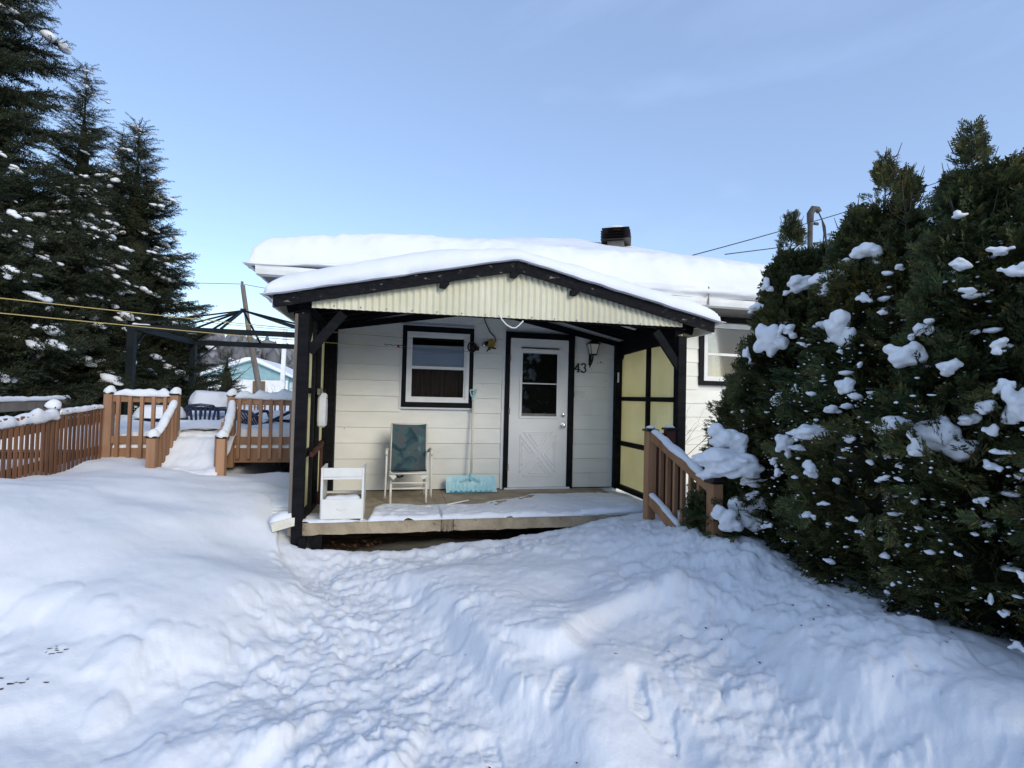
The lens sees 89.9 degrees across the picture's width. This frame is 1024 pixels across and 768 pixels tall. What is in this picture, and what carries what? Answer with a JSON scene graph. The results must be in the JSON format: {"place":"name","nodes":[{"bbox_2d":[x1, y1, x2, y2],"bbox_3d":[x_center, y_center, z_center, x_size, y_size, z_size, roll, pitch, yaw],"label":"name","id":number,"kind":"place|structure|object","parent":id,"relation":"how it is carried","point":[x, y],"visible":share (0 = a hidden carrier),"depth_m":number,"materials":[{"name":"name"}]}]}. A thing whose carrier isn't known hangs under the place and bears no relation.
{"place":"outdoors","nodes":[
{"label":"outdoors","id":0,"kind":"place"},
{"bbox_2d":[0,677,48,689],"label":"soil patch","id":1,"kind":"object","parent":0,"point":[15,682],"visible":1,"depth_m":2.49,"materials":[{"name":"brown soil"}]},
{"bbox_2d":[187,320,294,330],"bbox_3d":[-14.383,-3.113,23.490,31.050,2.469,0.018,1,-2,2],"label":"overhead wire","id":2,"kind":"object","parent":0,"point":[258,327],"visible":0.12,"depth_m":23.35,"materials":[{"name":"grey"}]},
{"bbox_2d":[311,529,550,550],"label":"bare ground","id":3,"kind":"structure","parent":0,"point":[387,538],"depth_m":5.64,"materials":[{"name":"brown soil"}]},
{"bbox_2d":[326,537,382,551],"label":"dead leaves","id":4,"kind":"object","parent":3,"relation":"on","point":[355,545],"visible":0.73,"depth_m":5.08,"materials":[{"name":"brown plant"}]},
{"bbox_2d":[352,538,484,551],"bbox_3d":[-0.837,1.693,5.236,1.650,0.103,0.750,2,-2,-13],"label":"ice patch","id":5,"kind":"object","parent":3,"relation":"on","point":[408,545],"visible":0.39,"depth_m":5.26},
{"bbox_2d":[0,405,1023,767],"bbox_3d":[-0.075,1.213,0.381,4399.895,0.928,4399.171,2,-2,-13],"label":"snow ground","id":6,"kind":"structure","parent":0,"point":[196,621],"depth_m":2.83,"materials":[{"name":"white snow"}]},
{"bbox_2d":[0,395,70,456],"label":"board fence","id":7,"kind":"object","parent":6,"relation":"on","point":[14,403],"visible":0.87,"depth_m":6.49,"materials":[{"name":"grey wood"}]},
{"bbox_2d":[0,399,103,478],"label":"picket fence","id":8,"kind":"object","parent":6,"relation":"on","point":[49,422],"visible":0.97,"depth_m":5.26,"materials":[{"name":"brown wood"}]},
{"bbox_2d":[0,0,129,401],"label":"spruce tree","id":9,"kind":"object","parent":6,"relation":"on","point":[17,56],"visible":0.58,"depth_m":9.94,"materials":[{"name":"green plant"}]},
{"bbox_2d":[0,151,137,424],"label":"spruce tree","id":10,"kind":"object","parent":6,"relation":"on","point":[22,337],"visible":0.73,"depth_m":7.51,"materials":[{"name":"green plant"}]},
{"bbox_2d":[30,58,158,313],"bbox_3d":[-12.344,-4.024,14.689,4.724,10.609,4.568,2,-2,-13],"label":"spruce tree","id":11,"kind":"object","parent":6,"relation":"on","point":[79,157],"visible":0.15,"depth_m":14.65,"materials":[{"name":"green plant"}]},
{"bbox_2d":[8,164,186,414],"bbox_3d":[-9.110,-1.559,10.462,4.613,5.838,4.709,2,-2,-13],"label":"spruce tree","id":12,"kind":"object","parent":6,"relation":"on","point":[91,296],"visible":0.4,"depth_m":10.48,"materials":[{"name":"green plant"}]},
{"bbox_2d":[92,127,163,349],"bbox_3d":[-11.792,-3.197,15.205,3.226,9.009,3.463,1,-2,12],"label":"spruce tree","id":13,"kind":"object","parent":6,"relation":"on","point":[119,143],"visible":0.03,"depth_m":15.15,"materials":[{"name":"green plant"}]},
{"bbox_2d":[0,385,291,475],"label":"deck","id":14,"kind":"structure","parent":6,"relation":"on","point":[170,439],"depth_m":6.33,"materials":[{"name":"brown wood"}]},
{"bbox_2d":[133,405,185,421],"bbox_3d":[-5.416,0.579,7.879,0.653,0.516,0.672,2,-2,-13],"label":"patio table","id":15,"kind":"object","parent":14,"relation":"on","point":[147,411],"visible":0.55,"depth_m":7.62,"materials":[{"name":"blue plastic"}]},
{"bbox_2d":[181,403,222,419],"bbox_3d":[-5.098,0.774,8.391,0.638,0.929,0.644,2,-2,-29],"label":"plastic chair","id":16,"kind":"object","parent":14,"relation":"on","point":[200,405],"visible":0.28,"depth_m":8.16,"materials":[{"name":"blue plastic"}]},
{"bbox_2d":[123,308,294,414],"bbox_3d":[-5.725,-0.368,11.537,3.860,2.620,3.120,2,-2,-13],"label":"gazebo frame","id":17,"kind":"object","parent":14,"relation":"on","point":[132,343],"visible":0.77,"depth_m":10.60,"materials":[{"name":"metal"}]},
{"bbox_2d":[187,390,237,415],"bbox_3d":[-5.384,0.496,9.241,0.759,0.754,0.753,2,-2,-13],"label":"patio table","id":18,"kind":"object","parent":14,"relation":"on","point":[218,400],"visible":0.48,"depth_m":8.95,"materials":[{"name":"blue plastic"}]},
{"bbox_2d":[236,409,289,464],"bbox_3d":[-3.703,0.686,7.799,0.638,0.929,0.644,1,22,27],"label":"plastic chair","id":19,"kind":"object","parent":14,"relation":"on","point":[255,417],"visible":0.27,"depth_m":7.51,"materials":[{"name":"blue plastic"}]},
{"bbox_2d":[262,411,289,422],"bbox_3d":[-3.828,0.667,8.559,0.653,0.453,0.568,2,-2,-13],"label":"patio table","id":20,"kind":"object","parent":14,"relation":"on","point":[286,418],"visible":0.31,"depth_m":8.32,"materials":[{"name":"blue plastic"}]},
{"bbox_2d":[84,112,229,407],"bbox_3d":[-9.781,-2.773,13.183,4.892,8.263,4.866,0,-2,39],"label":"spruce tree","id":21,"kind":"object","parent":6,"relation":"on","point":[140,211],"visible":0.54,"depth_m":13.09,"materials":[{"name":"green plant"}]},
{"bbox_2d":[181,317,257,389],"bbox_3d":[-17.881,-1.203,29.620,5.670,5.128,3.324,1,-2,16],"label":"bare shrub","id":22,"kind":"object","parent":6,"relation":"on","point":[232,357],"visible":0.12,"depth_m":29.35,"materials":[{"name":"brown plant"}]},
{"bbox_2d":[210,349,249,392],"bbox_3d":[-15.739,-0.132,28.319,2.636,3.641,2.617,1,-2,3],"label":"spruce tree","id":23,"kind":"object","parent":6,"relation":"on","point":[229,383],"visible":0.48,"depth_m":28.09,"materials":[{"name":"green plant"}]},
{"bbox_2d":[200,357,292,393],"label":"turquoise house","id":24,"kind":"structure","parent":6,"relation":"on","point":[269,371],"depth_m":50.62,"materials":[{"name":"teal"}]},
{"bbox_2d":[252,381,264,393],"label":"window","id":25,"kind":"structure","parent":24,"relation":"in","point":[262,382],"depth_m":50.56,"materials":[{"name":"brown"}]},
{"bbox_2d":[240,281,262,409],"bbox_3d":[-11.228,-1.444,22.114,1.083,5.905,0.250,2,-2,-13],"label":"utility pole","id":26,"kind":"object","parent":6,"relation":"on","point":[256,373],"visible":0.56,"depth_m":22.03,"materials":[{"name":"brown wood"}]},
{"bbox_2d":[272,498,288,513],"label":"snow","id":27,"kind":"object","parent":6,"relation":"on","point":[280,505],"visible":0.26,"depth_m":5.08,"materials":[{"name":"white snow"}]},
{"bbox_2d":[268,511,294,531],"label":"plank block","id":28,"kind":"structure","parent":6,"relation":"on","point":[281,520],"depth_m":4.67,"materials":[{"name":"white wood"}]},
{"bbox_2d":[280,329,287,389],"bbox_3d":[-17.068,-1.217,38.225,0.380,5.805,0.220,2,-2,-13],"label":"pole","id":29,"kind":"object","parent":6,"relation":"on","point":[282,373],"depth_m":38.13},
{"bbox_2d":[259,248,725,549],"bbox_3d":[-0.200,0.242,6.003,4.694,3.322,1.990,2,-2,-13],"label":"porch","id":30,"kind":"object","parent":6,"relation":"on","point":[654,330],"visible":0.93,"depth_m":5.29,"materials":[{"name":"wood"}]},
{"bbox_2d":[0,298,458,341],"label":"clothesline","id":31,"kind":"object","parent":30,"relation":"attached to","point":[183,317],"visible":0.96,"depth_m":4.83,"materials":[{"name":"yellow plastic"}]},
{"bbox_2d":[0,313,468,351],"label":"clothesline","id":32,"kind":"object","parent":30,"relation":"attached to","point":[191,331],"visible":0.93,"depth_m":4.86,"materials":[{"name":"yellow plastic"}]},
{"bbox_2d":[317,387,327,426],"bbox_3d":[-1.990,0.242,5.391,0.083,0.422,0.198,2,-2,-13],"label":"hanging pouch","id":33,"kind":"object","parent":30,"relation":"hanging from","point":[322,408],"visible":0.94,"depth_m":5.31,"materials":[{"name":"white plastic"}]},
{"bbox_2d":[320,463,366,519],"bbox_3d":[-1.639,1.048,4.994,0.392,0.504,0.358,2,-2,-13],"label":"bedside cabinet","id":34,"kind":"object","parent":30,"relation":"on","point":[351,506],"visible":1,"depth_m":4.85,"materials":[{"name":"white wood"}]},
{"bbox_2d":[384,423,432,503],"bbox_3d":[-1.202,0.902,5.965,0.535,0.869,0.529,2,-2,-13],"label":"lawn chair","id":35,"kind":"object","parent":30,"relation":"on","point":[408,450],"visible":1,"depth_m":6.05,"materials":[{"name":"fabric"}]},
{"bbox_2d":[446,389,496,492],"bbox_3d":[-0.508,0.711,6.528,0.642,1.292,0.248,2,-2,-13],"label":"snow shovel","id":36,"kind":"object","parent":30,"relation":"on","point":[470,482],"visible":1,"depth_m":6.49,"materials":[{"name":"teal plastic"}]},
{"bbox_2d":[242,233,768,490],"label":"house","id":37,"kind":"structure","parent":6,"relation":"on","point":[543,408],"depth_m":6.73,"materials":[{"name":"white"}]},
{"bbox_2d":[401,325,473,407],"bbox_3d":[-0.965,-0.215,6.663,0.910,1.037,0.182,2,-2,-13],"label":"window","id":38,"kind":"structure","parent":37,"relation":"in","point":[429,379],"depth_m":6.66,"materials":[{"name":"clear glass"}]},
{"bbox_2d":[467,342,478,352],"bbox_3d":[-0.493,-0.473,6.636,0.057,0.139,0.203,0,-2,39],"label":"clothesline pulley","id":39,"kind":"object","parent":37,"relation":"attached to","point":[474,348],"visible":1,"depth_m":6.61,"materials":[{"name":"black metal"}]},
{"bbox_2d":[482,318,495,351],"bbox_3d":[-0.295,-0.656,6.716,0.199,0.476,0.085,2,-2,-13],"label":"junction light","id":40,"kind":"object","parent":37,"relation":"attached to","point":[489,344],"visible":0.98,"depth_m":6.72,"materials":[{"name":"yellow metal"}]},
{"bbox_2d":[502,331,574,489],"bbox_3d":[0.367,0.358,6.861,0.960,2.078,0.120,2,-2,-13],"label":"door","id":41,"kind":"structure","parent":37,"relation":"in","point":[539,367],"depth_m":6.87,"materials":[{"name":"white metal"}]},
{"bbox_2d":[586,339,600,367],"bbox_3d":[1.095,-0.414,6.967,0.156,0.385,0.194,2,-2,-13],"label":"wall lantern","id":42,"kind":"object","parent":37,"relation":"attached to","point":[593,346],"depth_m":6.91,"materials":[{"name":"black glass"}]},
{"bbox_2d":[600,225,630,246],"bbox_3d":[1.833,-2.548,9.023,0.500,0.435,0.500,1,-2,15],"label":"roof vent","id":43,"kind":"object","parent":37,"relation":"on","point":[617,235],"visible":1,"depth_m":8.87,"materials":[{"name":"grey metal"}]},
{"bbox_2d":[698,323,754,385],"bbox_3d":[3.550,-0.419,7.679,1.750,0.923,0.182,2,-2,-13],"label":"window","id":44,"kind":"structure","parent":37,"relation":"in","point":[717,350],"depth_m":7.54,"materials":[{"name":"clear glass"}]},
{"bbox_2d":[807,206,826,247],"bbox_3d":[4.972,-1.934,8.339,0.344,1.945,0.113,1,-2,7],"label":"service mast","id":45,"kind":"object","parent":37,"relation":"attached to","point":[812,210],"visible":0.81,"depth_m":8.34,"materials":[{"name":"grey metal"}]},
{"bbox_2d":[656,426,677,511],"bbox_3d":[1.573,0.971,5.432,0.315,1.061,0.120,2,-2,-13],"label":"side railing","id":46,"kind":"object","parent":6,"relation":"on","point":[669,432],"visible":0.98,"depth_m":5.42,"materials":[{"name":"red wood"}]},
{"bbox_2d":[642,425,725,536],"bbox_3d":[1.499,0.957,4.621,0.123,1.103,1.200,2,-2,-13],"label":"stair railing","id":47,"kind":"object","parent":6,"relation":"on","point":[653,503],"visible":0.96,"depth_m":4.75,"materials":[{"name":"brown wood"}]},
{"bbox_2d":[685,410,706,454],"bbox_3d":[2.406,0.734,6.768,1.424,1.015,1.340,2,-2,-13],"label":"bare shrub","id":48,"kind":"object","parent":6,"relation":"on","point":[696,437],"visible":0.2,"depth_m":6.68,"materials":[{"name":"brown plant"}]},
{"bbox_2d":[699,370,737,469],"bbox_3d":[2.132,0.754,4.810,0.843,1.810,0.882,1,-2,14],"label":"cedar tree","id":49,"kind":"object","parent":6,"relation":"on","point":[722,409],"visible":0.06,"depth_m":4.82,"materials":[{"name":"green plant"}]},
{"bbox_2d":[679,209,834,557],"bbox_3d":[2.100,0.123,4.086,1.448,3.030,1.228,1,-2,22],"label":"cedar tree","id":50,"kind":"object","parent":6,"relation":"on","point":[735,459],"visible":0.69,"depth_m":3.91,"materials":[{"name":"green plant"}]},
{"bbox_2d":[757,143,940,609],"bbox_3d":[2.408,0.036,3.312,1.482,3.179,1.443,2,-2,-13],"label":"cedar tree","id":51,"kind":"object","parent":6,"relation":"on","point":[833,475],"visible":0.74,"depth_m":3.19,"materials":[{"name":"green plant"}]},
{"bbox_2d":[842,114,1023,642],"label":"cedar tree","id":52,"kind":"object","parent":6,"relation":"on","point":[966,246],"visible":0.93,"depth_m":2.59,"materials":[{"name":"green plant"}]},
{"bbox_2d":[944,261,1023,652],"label":"cedar tree","id":53,"kind":"object","parent":6,"relation":"on","point":[1010,514],"visible":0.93,"depth_m":2.27,"materials":[{"name":"green plant"}]},
{"bbox_2d":[0,0,1023,343],"label":"sky","id":54,"kind":"structure","parent":0,"point":[691,126],"materials":[{"name":"blue"}]},
{"bbox_2d":[725,241,822,254],"bbox_3d":[30.509,-10.736,29.611,54.605,15.329,0.029,2,-2,-30],"label":"overhead wire","id":55,"kind":"object","parent":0,"point":[760,249],"visible":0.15,"depth_m":16.64,"materials":[{"name":"grey"}]},
{"bbox_2d":[693,156,1009,254],"bbox_3d":[20.255,-9.856,22.169,31.980,12.978,0.029,2,-2,-23],"label":"overhead wire","id":56,"kind":"object","parent":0,"point":[778,231],"visible":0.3,"depth_m":16.89,"materials":[{"name":"grey"}]},
{"bbox_3d":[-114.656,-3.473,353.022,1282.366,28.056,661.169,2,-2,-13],"label":"hill","id":57,"kind":"structure","parent":0,"visible":0},
{"bbox_2d":[164,334,293,386],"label":"wood","id":58,"kind":"object","parent":57,"relation":"on","point":[271,354],"visible":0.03,"depth_m":205.29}
]}

